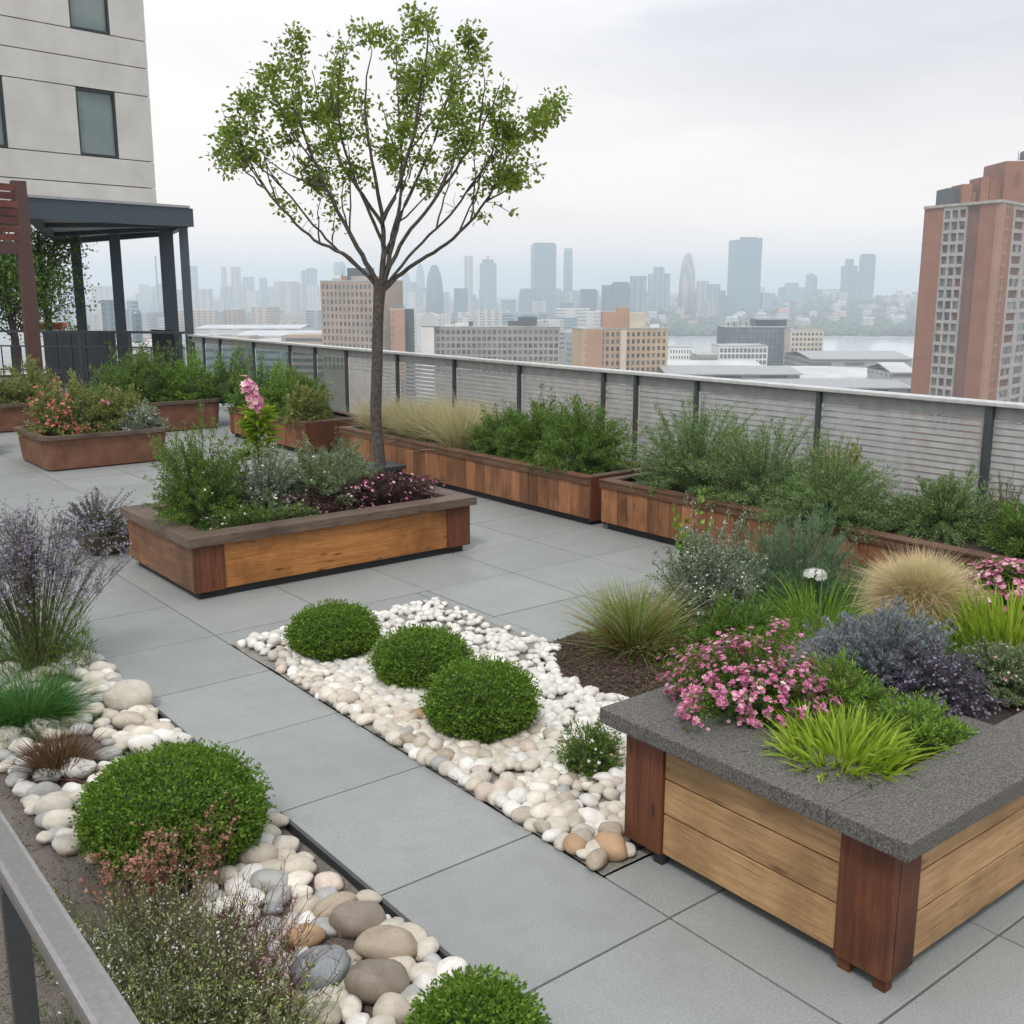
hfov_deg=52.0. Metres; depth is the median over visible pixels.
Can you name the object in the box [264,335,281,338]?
city block
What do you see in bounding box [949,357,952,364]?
window
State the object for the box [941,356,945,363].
window
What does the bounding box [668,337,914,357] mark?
water
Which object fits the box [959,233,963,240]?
window
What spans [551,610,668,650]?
bark mulch
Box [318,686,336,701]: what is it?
pebble
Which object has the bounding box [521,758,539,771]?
pebble
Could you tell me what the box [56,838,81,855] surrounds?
river stone
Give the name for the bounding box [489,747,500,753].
pebble
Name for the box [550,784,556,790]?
pebble
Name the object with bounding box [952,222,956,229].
window
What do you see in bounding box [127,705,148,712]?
river stone
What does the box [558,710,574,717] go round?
pebble
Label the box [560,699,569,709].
pebble
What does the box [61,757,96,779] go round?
river stone
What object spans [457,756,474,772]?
pebble
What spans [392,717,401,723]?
pebble
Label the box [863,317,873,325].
hill house
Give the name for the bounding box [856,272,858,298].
tower
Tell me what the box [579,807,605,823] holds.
pebble
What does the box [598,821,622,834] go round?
pebble
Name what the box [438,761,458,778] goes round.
pebble
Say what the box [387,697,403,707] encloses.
pebble
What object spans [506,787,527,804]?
pebble
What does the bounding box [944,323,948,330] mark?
window
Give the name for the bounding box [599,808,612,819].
pebble
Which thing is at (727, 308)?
city block
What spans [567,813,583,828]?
pebble
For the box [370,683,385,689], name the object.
pebble
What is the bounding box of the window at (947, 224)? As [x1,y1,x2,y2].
[945,222,949,229]
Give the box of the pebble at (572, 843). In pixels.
[562,833,586,854]
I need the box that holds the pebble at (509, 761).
[500,756,516,769]
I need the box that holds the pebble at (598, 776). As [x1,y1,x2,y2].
[592,772,613,781]
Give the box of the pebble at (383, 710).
[375,706,392,715]
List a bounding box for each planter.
[0,401,51,432]
[13,425,168,470]
[84,397,221,431]
[120,474,476,598]
[228,407,362,453]
[338,425,658,524]
[360,460,406,476]
[599,471,1023,589]
[600,615,1023,992]
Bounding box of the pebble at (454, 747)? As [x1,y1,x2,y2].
[445,743,460,751]
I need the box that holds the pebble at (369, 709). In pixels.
[362,706,374,713]
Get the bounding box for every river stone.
[0,661,21,675]
[0,675,8,686]
[0,726,23,740]
[0,741,10,749]
[0,749,11,761]
[0,760,13,771]
[5,753,22,762]
[5,770,29,787]
[8,734,25,742]
[8,737,34,754]
[11,764,34,778]
[12,781,35,797]
[15,756,32,766]
[23,673,44,682]
[23,718,53,737]
[23,794,40,807]
[24,802,35,815]
[26,781,60,795]
[31,666,52,675]
[32,768,62,782]
[33,795,72,814]
[34,811,48,828]
[36,831,52,843]
[38,728,63,739]
[41,717,58,725]
[42,809,78,830]
[46,791,69,796]
[48,825,68,838]
[51,834,70,850]
[52,666,64,675]
[56,828,75,835]
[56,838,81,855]
[57,660,71,665]
[60,717,77,727]
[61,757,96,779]
[61,782,80,792]
[63,664,79,676]
[68,789,83,803]
[70,723,93,735]
[72,667,89,679]
[74,700,90,709]
[74,713,92,721]
[75,681,89,687]
[75,686,92,695]
[76,650,94,656]
[82,671,106,681]
[84,653,106,662]
[86,702,104,716]
[86,773,98,781]
[86,854,98,864]
[89,661,116,671]
[89,682,103,693]
[89,693,103,702]
[92,746,122,761]
[93,718,110,728]
[93,727,117,741]
[95,761,109,771]
[96,684,109,693]
[101,668,113,673]
[101,710,118,721]
[101,738,114,746]
[102,679,153,711]
[104,724,113,728]
[106,672,121,680]
[106,681,115,685]
[108,677,124,681]
[112,711,144,729]
[112,730,128,738]
[114,734,131,743]
[114,742,128,751]
[123,724,137,731]
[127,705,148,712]
[127,733,162,753]
[129,726,155,734]
[141,711,157,719]
[143,718,159,724]
[148,707,158,714]
[151,721,174,729]
[152,728,174,743]
[169,732,192,743]
[172,727,181,732]
[193,881,218,896]
[195,896,210,905]
[198,902,221,918]
[209,865,239,885]
[209,889,227,901]
[214,896,232,911]
[224,876,251,895]
[229,888,265,907]
[231,903,260,926]
[234,863,246,869]
[238,842,277,863]
[239,863,262,879]
[243,926,270,941]
[246,938,281,957]
[249,869,287,893]
[252,956,271,976]
[256,833,274,843]
[259,859,281,870]
[259,915,284,935]
[262,824,281,836]
[263,902,283,915]
[266,808,279,814]
[266,884,291,906]
[267,813,288,827]
[272,835,299,850]
[272,952,292,968]
[273,980,290,994]
[275,927,288,941]
[275,962,291,980]
[277,847,295,859]
[277,988,304,1012]
[280,853,316,873]
[284,923,325,947]
[285,912,299,920]
[285,919,296,927]
[288,870,313,886]
[288,945,349,989]
[290,895,319,914]
[292,884,312,899]
[292,946,308,960]
[297,911,315,923]
[298,996,319,1018]
[299,851,314,860]
[302,989,316,996]
[303,1001,341,1023]
[310,917,336,937]
[312,891,356,917]
[314,871,343,891]
[314,886,337,899]
[315,986,348,1003]
[328,901,386,939]
[336,978,344,987]
[338,994,361,1022]
[344,959,409,1005]
[345,1013,369,1023]
[347,949,362,961]
[349,961,356,969]
[353,925,417,958]
[356,889,382,902]
[367,1015,396,1023]
[372,992,412,1023]
[380,918,403,926]
[388,955,415,982]
[399,922,427,942]
[401,984,425,996]
[405,993,426,1019]
[411,961,437,983]
[412,973,439,992]
[414,936,439,961]
[423,952,441,962]
[437,956,467,977]
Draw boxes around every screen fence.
[43,333,117,387]
[150,329,177,383]
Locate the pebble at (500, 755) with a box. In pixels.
[492,751,506,759]
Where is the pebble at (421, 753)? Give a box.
[416,747,434,767]
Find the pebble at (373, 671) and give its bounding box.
[367,669,376,676]
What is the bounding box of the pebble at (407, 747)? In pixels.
[403,743,414,753]
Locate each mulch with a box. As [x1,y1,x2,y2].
[0,674,370,1023]
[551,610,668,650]
[597,661,664,694]
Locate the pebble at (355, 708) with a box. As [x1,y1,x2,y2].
[348,704,362,713]
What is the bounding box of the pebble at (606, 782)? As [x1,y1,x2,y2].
[598,778,615,788]
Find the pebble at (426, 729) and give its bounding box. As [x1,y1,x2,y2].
[419,725,436,734]
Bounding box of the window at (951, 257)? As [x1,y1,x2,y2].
[950,256,953,263]
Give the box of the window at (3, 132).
[0,76,7,147]
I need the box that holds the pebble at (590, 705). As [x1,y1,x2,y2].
[583,701,600,708]
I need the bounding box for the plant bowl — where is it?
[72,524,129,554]
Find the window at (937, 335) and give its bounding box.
[936,334,939,341]
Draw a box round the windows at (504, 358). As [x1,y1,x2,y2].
[436,357,557,373]
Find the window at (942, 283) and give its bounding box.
[940,279,944,286]
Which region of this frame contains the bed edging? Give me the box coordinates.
[4,645,471,974]
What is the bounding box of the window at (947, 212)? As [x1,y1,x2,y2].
[946,211,950,218]
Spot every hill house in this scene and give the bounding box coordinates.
[647,311,656,317]
[655,315,665,319]
[660,318,666,322]
[674,307,683,314]
[688,320,698,323]
[696,310,700,316]
[725,316,737,323]
[733,314,744,318]
[754,312,767,316]
[760,287,764,292]
[776,310,788,318]
[794,318,810,325]
[809,311,816,316]
[822,291,829,297]
[827,313,839,320]
[831,303,839,310]
[837,301,845,309]
[838,312,846,316]
[839,292,847,299]
[862,310,871,315]
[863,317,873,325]
[886,307,897,313]
[890,316,903,323]
[896,294,905,306]
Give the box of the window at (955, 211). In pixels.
[953,210,957,217]
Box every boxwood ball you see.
[67,736,276,888]
[283,598,383,662]
[367,622,474,689]
[404,963,551,1023]
[418,654,544,743]
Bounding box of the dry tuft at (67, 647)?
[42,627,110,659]
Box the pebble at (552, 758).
[545,754,559,762]
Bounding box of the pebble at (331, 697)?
[326,692,338,704]
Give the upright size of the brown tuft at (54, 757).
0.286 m
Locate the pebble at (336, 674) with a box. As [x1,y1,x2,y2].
[332,672,345,677]
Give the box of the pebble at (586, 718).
[579,716,591,726]
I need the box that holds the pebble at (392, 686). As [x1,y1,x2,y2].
[388,683,402,690]
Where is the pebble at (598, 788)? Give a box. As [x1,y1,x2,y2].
[588,783,606,796]
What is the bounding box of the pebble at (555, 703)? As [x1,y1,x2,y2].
[549,700,562,706]
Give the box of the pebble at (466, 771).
[459,767,470,774]
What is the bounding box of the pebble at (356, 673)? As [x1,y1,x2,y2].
[352,670,362,675]
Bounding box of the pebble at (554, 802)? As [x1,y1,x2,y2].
[546,798,561,807]
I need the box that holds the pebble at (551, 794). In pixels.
[545,790,557,801]
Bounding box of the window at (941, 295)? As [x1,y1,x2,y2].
[939,290,943,297]
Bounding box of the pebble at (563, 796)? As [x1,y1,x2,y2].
[557,791,575,802]
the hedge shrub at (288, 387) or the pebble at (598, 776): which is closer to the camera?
the pebble at (598, 776)
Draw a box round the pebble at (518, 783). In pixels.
[512,780,525,788]
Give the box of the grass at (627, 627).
[539,559,729,676]
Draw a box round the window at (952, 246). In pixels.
[950,245,954,252]
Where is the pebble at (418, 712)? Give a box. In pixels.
[409,708,423,719]
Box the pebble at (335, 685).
[327,682,341,688]
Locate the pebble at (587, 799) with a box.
[579,793,598,806]
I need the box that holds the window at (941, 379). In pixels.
[939,378,943,385]
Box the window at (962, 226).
[960,221,964,228]
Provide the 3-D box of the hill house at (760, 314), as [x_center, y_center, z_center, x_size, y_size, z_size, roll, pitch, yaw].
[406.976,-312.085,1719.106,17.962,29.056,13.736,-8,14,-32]
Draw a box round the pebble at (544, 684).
[537,680,552,689]
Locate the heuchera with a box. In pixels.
[276,470,445,516]
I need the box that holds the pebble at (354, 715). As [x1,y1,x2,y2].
[350,711,361,722]
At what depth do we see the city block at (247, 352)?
557.42 m
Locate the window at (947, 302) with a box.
[946,301,950,308]
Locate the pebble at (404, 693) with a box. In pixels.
[401,691,412,698]
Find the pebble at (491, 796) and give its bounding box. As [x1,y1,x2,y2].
[487,788,507,805]
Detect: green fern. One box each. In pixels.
[659,582,811,675]
[834,564,885,614]
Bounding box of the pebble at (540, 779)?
[534,777,548,783]
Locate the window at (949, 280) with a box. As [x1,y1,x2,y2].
[948,279,952,286]
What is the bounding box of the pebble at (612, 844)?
[594,831,627,861]
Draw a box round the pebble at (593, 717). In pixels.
[590,714,599,724]
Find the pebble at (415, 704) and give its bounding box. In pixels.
[408,701,419,708]
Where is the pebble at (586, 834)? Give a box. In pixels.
[570,828,592,842]
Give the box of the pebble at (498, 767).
[492,761,506,774]
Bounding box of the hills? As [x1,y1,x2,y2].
[0,292,916,316]
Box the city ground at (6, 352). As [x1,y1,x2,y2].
[0,316,1023,513]
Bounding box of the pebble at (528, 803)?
[522,801,533,807]
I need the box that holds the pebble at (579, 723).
[571,719,586,726]
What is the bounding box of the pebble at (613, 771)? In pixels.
[608,767,625,779]
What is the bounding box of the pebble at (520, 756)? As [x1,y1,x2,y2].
[514,752,528,761]
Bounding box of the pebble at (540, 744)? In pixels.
[535,741,547,749]
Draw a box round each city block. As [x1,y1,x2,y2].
[20,309,65,322]
[53,298,71,311]
[56,284,68,311]
[70,294,75,310]
[87,318,99,330]
[91,286,112,313]
[98,309,128,330]
[116,336,151,342]
[132,342,185,374]
[135,293,156,309]
[138,285,149,311]
[141,312,163,335]
[143,303,162,311]
[149,287,155,292]
[155,298,163,311]
[156,284,162,297]
[157,318,179,330]
[177,289,182,297]
[177,298,183,309]
[178,310,218,332]
[182,333,238,405]
[191,289,213,309]
[216,301,227,310]
[218,311,223,324]
[220,287,226,300]
[224,309,245,324]
[225,302,234,308]
[226,286,232,301]
[237,335,258,338]
[238,347,252,377]
[241,284,243,308]
[245,291,262,311]
[251,307,279,324]
[255,338,281,387]
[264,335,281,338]
[268,287,274,306]
[274,282,299,314]
[279,321,295,324]
[280,315,305,324]
[281,335,285,377]
[285,333,323,387]
[287,312,299,314]
[299,286,302,314]
[306,285,320,309]
[306,310,321,329]
[403,281,415,283]
[403,284,416,291]
[403,292,418,308]
[404,313,424,346]
[406,308,425,312]
[419,288,425,292]
[419,293,425,307]
[437,314,451,324]
[443,292,448,313]
[454,288,467,317]
[457,312,473,322]
[459,317,473,324]
[468,294,475,311]
[474,310,508,324]
[477,300,479,309]
[502,299,515,312]
[502,312,546,324]
[520,289,538,312]
[532,301,549,318]
[538,319,563,331]
[554,291,563,318]
[556,308,589,317]
[556,317,576,329]
[559,303,571,307]
[560,332,571,363]
[560,349,566,392]
[564,290,580,302]
[565,292,577,302]
[566,302,580,307]
[566,341,571,393]
[577,311,600,326]
[596,291,597,309]
[646,291,649,310]
[669,301,677,306]
[701,299,715,317]
[720,290,725,302]
[720,302,737,315]
[725,296,731,301]
[882,297,895,301]
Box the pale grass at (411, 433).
[382,394,462,441]
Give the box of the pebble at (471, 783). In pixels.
[465,776,482,792]
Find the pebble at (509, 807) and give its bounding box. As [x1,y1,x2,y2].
[502,800,521,817]
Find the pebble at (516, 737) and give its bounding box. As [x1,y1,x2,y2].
[508,734,519,740]
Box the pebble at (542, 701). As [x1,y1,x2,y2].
[534,696,545,704]
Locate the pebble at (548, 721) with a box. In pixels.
[540,719,552,725]
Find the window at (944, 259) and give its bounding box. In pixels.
[942,256,946,263]
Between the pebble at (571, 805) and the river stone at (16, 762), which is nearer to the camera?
the pebble at (571, 805)
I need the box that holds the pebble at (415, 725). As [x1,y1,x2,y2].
[408,721,420,729]
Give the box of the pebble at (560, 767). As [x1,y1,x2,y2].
[553,764,569,773]
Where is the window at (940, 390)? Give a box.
[938,389,942,395]
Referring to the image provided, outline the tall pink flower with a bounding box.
[235,375,282,464]
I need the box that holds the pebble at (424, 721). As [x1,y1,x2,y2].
[420,719,430,725]
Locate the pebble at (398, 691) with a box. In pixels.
[393,688,405,695]
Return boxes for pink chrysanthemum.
[960,555,1023,624]
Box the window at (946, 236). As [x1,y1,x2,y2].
[944,234,948,241]
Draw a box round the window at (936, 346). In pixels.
[935,345,938,352]
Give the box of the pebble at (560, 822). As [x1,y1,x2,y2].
[546,816,570,832]
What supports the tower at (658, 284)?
on the city ground at (6, 352)
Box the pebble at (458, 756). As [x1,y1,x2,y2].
[451,751,468,761]
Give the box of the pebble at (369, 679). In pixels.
[362,675,377,683]
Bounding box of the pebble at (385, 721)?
[372,717,393,726]
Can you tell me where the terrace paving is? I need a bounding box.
[0,377,1023,1023]
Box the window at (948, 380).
[947,379,951,385]
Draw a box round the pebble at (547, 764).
[541,761,552,768]
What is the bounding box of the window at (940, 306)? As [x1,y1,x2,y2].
[938,301,942,308]
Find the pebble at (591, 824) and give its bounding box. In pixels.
[584,821,594,828]
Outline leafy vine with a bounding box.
[671,488,713,581]
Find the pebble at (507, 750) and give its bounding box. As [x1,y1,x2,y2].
[500,747,513,754]
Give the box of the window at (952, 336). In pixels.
[950,335,954,342]
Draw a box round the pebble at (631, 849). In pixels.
[625,841,635,856]
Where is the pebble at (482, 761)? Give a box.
[475,758,490,768]
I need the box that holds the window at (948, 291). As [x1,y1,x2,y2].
[947,290,951,297]
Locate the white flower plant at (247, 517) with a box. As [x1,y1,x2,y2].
[192,495,321,530]
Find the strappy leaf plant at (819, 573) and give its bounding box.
[740,566,879,640]
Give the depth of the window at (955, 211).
283.28 m
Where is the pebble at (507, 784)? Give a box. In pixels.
[493,779,512,790]
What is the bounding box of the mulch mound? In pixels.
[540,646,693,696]
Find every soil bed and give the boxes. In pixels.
[0,659,418,1023]
[549,631,783,668]
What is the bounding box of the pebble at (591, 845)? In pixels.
[585,839,599,852]
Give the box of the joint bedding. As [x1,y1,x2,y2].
[1,374,652,917]
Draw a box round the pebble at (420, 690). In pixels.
[417,687,429,693]
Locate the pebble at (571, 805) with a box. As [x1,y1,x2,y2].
[559,800,579,812]
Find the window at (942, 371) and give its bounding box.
[940,367,944,374]
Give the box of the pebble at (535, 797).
[526,790,544,805]
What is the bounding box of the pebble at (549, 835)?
[542,828,562,841]
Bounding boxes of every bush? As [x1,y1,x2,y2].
[42,847,314,1023]
[55,315,90,329]
[125,945,342,1023]
[136,846,352,1021]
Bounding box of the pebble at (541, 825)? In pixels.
[533,819,550,833]
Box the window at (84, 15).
[68,0,109,34]
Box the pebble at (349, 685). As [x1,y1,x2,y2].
[341,682,355,690]
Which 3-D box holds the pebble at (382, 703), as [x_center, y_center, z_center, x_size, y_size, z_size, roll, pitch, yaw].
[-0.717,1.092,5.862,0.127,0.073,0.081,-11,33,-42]
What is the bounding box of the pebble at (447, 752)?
[436,748,454,759]
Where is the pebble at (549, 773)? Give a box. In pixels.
[539,767,560,780]
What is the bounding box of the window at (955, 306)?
[953,301,957,308]
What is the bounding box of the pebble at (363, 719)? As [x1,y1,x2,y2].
[356,713,374,725]
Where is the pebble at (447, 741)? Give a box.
[444,739,454,745]
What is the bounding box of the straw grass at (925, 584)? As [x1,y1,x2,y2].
[838,535,996,638]
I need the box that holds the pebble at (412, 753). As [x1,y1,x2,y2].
[408,747,420,760]
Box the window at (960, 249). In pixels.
[958,244,962,251]
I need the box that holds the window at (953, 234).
[951,233,955,240]
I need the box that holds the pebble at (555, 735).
[545,730,562,743]
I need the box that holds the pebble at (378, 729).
[373,724,387,734]
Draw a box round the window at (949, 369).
[948,368,952,375]
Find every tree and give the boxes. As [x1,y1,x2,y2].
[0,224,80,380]
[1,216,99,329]
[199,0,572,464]
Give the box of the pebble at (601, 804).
[598,801,608,807]
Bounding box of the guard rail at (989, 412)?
[187,334,1023,513]
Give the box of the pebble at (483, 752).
[476,748,492,757]
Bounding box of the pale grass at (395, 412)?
[354,388,459,444]
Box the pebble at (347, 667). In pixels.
[340,664,353,670]
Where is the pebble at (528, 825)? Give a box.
[523,817,537,833]
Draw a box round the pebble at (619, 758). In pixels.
[611,755,625,766]
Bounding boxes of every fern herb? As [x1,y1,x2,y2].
[804,644,903,722]
[848,685,979,766]
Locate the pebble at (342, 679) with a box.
[333,675,352,683]
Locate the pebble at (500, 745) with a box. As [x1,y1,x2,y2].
[489,742,505,748]
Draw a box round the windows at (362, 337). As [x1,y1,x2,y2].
[325,337,371,370]
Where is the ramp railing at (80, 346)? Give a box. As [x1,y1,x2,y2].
[0,330,185,394]
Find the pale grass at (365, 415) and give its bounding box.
[331,390,412,435]
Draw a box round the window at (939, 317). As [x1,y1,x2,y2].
[937,312,941,319]
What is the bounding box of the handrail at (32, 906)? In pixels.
[0,810,139,1023]
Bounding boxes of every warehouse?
[667,345,692,359]
[691,353,717,359]
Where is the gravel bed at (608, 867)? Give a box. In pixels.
[232,601,652,875]
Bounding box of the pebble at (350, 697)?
[336,690,359,703]
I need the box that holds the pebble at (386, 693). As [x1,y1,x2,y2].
[382,691,393,695]
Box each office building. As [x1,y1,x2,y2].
[711,343,767,365]
[717,317,789,365]
[783,326,823,365]
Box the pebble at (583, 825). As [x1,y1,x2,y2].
[571,823,594,834]
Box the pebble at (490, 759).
[484,757,494,762]
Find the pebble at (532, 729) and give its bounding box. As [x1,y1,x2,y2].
[526,725,540,734]
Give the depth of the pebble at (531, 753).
5.22 m
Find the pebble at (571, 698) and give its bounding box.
[563,694,577,703]
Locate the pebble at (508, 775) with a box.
[499,771,516,780]
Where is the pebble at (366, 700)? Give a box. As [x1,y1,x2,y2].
[362,697,372,703]
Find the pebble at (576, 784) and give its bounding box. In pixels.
[571,780,583,791]
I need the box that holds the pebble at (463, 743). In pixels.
[457,740,475,747]
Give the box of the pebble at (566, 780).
[558,774,573,787]
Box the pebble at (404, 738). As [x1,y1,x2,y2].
[399,733,416,744]
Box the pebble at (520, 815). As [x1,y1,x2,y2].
[511,806,531,825]
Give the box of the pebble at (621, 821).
[618,817,624,826]
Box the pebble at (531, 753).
[525,750,539,757]
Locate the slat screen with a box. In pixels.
[0,180,43,381]
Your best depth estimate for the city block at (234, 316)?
1349.59 m
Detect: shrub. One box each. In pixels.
[0,365,31,404]
[6,354,63,403]
[14,372,99,436]
[49,367,125,433]
[51,487,135,543]
[83,340,154,402]
[92,383,156,431]
[116,339,182,402]
[118,396,169,430]
[141,401,254,530]
[157,337,219,400]
[195,341,250,403]
[218,433,306,513]
[224,350,280,414]
[253,356,324,414]
[274,430,375,514]
[275,367,334,423]
[280,379,332,426]
[299,426,388,478]
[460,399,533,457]
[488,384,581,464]
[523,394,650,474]
[549,711,625,783]
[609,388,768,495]
[623,619,705,673]
[634,490,769,642]
[656,616,849,734]
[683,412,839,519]
[722,500,880,626]
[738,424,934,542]
[792,595,978,707]
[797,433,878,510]
[850,626,1013,719]
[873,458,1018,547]
[942,561,986,589]
[944,635,1023,710]
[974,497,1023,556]
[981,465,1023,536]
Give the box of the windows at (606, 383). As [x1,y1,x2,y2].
[606,383,653,400]
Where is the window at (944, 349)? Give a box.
[942,345,946,352]
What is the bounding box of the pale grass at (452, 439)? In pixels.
[391,395,500,453]
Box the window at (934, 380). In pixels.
[932,377,936,384]
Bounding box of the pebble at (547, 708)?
[542,705,553,711]
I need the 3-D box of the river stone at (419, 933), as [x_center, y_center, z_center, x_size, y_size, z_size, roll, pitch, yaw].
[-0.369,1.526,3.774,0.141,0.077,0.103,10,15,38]
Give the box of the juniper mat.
[731,590,867,653]
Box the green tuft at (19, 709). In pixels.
[0,661,117,752]
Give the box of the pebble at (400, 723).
[397,721,407,725]
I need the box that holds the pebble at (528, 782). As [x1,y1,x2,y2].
[525,780,537,785]
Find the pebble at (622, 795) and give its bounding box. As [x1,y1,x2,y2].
[620,792,624,800]
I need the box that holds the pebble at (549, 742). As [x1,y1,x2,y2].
[544,738,557,748]
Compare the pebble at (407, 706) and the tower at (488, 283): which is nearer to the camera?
the pebble at (407, 706)
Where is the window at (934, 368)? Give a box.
[933,367,937,373]
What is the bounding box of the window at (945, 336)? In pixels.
[943,334,947,341]
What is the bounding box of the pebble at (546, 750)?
[538,747,554,755]
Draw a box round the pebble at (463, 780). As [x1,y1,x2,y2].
[458,774,469,787]
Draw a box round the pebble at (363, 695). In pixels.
[358,692,370,700]
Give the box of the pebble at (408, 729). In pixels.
[399,726,413,733]
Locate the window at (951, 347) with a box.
[950,346,953,353]
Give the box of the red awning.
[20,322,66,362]
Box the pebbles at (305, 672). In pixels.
[236,597,629,817]
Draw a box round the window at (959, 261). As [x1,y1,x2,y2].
[957,256,961,263]
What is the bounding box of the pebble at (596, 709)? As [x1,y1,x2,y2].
[592,706,600,714]
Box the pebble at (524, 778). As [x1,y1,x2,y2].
[516,775,533,782]
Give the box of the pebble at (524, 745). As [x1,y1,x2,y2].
[518,739,537,751]
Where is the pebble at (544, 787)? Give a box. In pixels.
[529,781,551,793]
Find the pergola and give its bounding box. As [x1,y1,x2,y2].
[27,194,195,372]
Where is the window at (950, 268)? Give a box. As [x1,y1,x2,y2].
[949,267,953,274]
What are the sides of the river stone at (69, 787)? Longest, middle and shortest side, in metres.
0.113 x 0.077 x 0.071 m
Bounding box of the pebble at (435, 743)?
[427,736,443,750]
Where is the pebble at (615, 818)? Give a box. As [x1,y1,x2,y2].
[607,814,619,821]
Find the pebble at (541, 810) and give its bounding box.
[530,802,553,819]
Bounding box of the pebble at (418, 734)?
[415,732,426,736]
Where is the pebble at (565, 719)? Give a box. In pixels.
[561,715,574,726]
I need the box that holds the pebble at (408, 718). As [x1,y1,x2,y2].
[402,713,417,722]
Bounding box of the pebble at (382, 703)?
[376,700,389,706]
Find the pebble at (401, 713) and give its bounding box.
[394,709,409,717]
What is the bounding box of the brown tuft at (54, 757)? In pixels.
[0,717,121,809]
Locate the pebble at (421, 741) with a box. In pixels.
[413,735,430,747]
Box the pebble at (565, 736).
[563,732,578,741]
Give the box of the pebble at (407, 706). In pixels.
[399,703,412,710]
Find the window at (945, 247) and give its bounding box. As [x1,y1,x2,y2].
[943,245,947,252]
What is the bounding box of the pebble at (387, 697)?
[384,694,395,700]
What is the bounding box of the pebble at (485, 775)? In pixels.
[470,769,491,781]
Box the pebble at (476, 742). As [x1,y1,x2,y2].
[468,738,480,745]
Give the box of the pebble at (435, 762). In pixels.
[430,757,450,770]
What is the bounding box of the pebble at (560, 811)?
[549,806,569,817]
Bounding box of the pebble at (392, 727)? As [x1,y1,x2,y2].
[387,725,402,730]
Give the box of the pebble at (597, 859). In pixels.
[585,848,607,870]
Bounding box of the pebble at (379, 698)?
[372,695,383,701]
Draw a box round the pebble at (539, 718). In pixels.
[535,715,544,720]
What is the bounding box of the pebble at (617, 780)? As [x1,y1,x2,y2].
[612,776,622,787]
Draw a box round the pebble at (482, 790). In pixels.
[474,781,493,801]
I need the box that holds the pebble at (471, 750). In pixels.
[461,746,478,755]
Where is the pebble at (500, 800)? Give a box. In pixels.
[493,794,508,807]
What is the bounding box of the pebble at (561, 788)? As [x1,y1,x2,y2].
[555,785,570,791]
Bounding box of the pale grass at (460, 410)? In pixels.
[391,386,504,443]
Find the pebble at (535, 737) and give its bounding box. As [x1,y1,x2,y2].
[528,734,541,740]
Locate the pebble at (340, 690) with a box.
[336,687,348,694]
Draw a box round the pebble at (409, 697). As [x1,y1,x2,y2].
[403,693,422,701]
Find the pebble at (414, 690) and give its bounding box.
[406,685,417,693]
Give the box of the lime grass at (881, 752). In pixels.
[746,697,950,789]
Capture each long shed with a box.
[195,325,313,333]
[237,330,321,338]
[658,366,802,440]
[667,360,761,365]
[741,378,910,454]
[783,351,912,367]
[865,362,911,384]
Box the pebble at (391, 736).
[385,729,401,744]
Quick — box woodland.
[66,290,917,336]
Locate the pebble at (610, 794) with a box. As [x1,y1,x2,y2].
[603,787,619,800]
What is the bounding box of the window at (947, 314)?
[945,312,949,319]
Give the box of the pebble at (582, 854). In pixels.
[576,848,588,859]
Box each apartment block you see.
[319,268,402,412]
[388,306,415,406]
[419,312,559,415]
[571,308,667,436]
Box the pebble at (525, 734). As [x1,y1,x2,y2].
[517,730,529,737]
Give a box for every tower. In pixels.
[0,0,156,224]
[101,300,115,336]
[127,301,138,335]
[131,310,142,343]
[154,256,159,311]
[190,266,198,288]
[221,267,226,286]
[231,267,241,308]
[243,277,254,311]
[259,278,268,306]
[301,268,317,312]
[333,262,345,275]
[401,272,409,281]
[416,263,424,291]
[426,265,443,313]
[464,256,472,293]
[480,256,496,309]
[531,243,555,313]
[563,248,572,290]
[581,289,595,310]
[601,285,613,310]
[611,282,629,312]
[630,276,646,312]
[647,267,669,314]
[678,253,694,312]
[695,281,708,312]
[708,284,720,313]
[727,237,762,310]
[759,293,773,309]
[777,283,804,305]
[805,273,816,293]
[817,289,839,294]
[840,259,857,299]
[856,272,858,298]
[857,254,875,299]
[904,151,1023,503]
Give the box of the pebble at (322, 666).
[317,665,327,668]
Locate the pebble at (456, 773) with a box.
[448,767,465,780]
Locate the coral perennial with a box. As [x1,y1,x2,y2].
[79,792,241,931]
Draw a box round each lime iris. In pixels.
[885,600,1004,659]
[934,574,1023,660]
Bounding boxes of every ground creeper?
[0,993,80,1023]
[6,876,151,995]
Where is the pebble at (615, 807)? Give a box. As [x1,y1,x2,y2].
[605,800,624,814]
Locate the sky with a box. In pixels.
[1,0,1023,295]
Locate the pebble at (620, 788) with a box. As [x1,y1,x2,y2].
[616,784,625,794]
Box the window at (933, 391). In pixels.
[931,388,935,394]
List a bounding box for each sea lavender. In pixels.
[0,493,135,684]
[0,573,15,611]
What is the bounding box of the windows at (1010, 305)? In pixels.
[998,245,1023,422]
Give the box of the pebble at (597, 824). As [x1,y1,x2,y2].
[595,819,610,827]
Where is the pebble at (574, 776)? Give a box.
[565,772,579,779]
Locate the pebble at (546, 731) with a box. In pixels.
[543,728,556,737]
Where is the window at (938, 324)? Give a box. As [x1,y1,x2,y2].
[936,323,940,330]
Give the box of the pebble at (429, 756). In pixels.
[424,752,437,766]
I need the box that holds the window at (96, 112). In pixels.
[75,87,118,158]
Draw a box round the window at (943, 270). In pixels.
[941,268,945,274]
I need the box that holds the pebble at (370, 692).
[362,688,377,695]
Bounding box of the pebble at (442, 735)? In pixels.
[437,732,448,739]
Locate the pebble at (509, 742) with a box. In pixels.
[500,738,518,747]
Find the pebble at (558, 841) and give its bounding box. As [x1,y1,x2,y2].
[554,832,568,851]

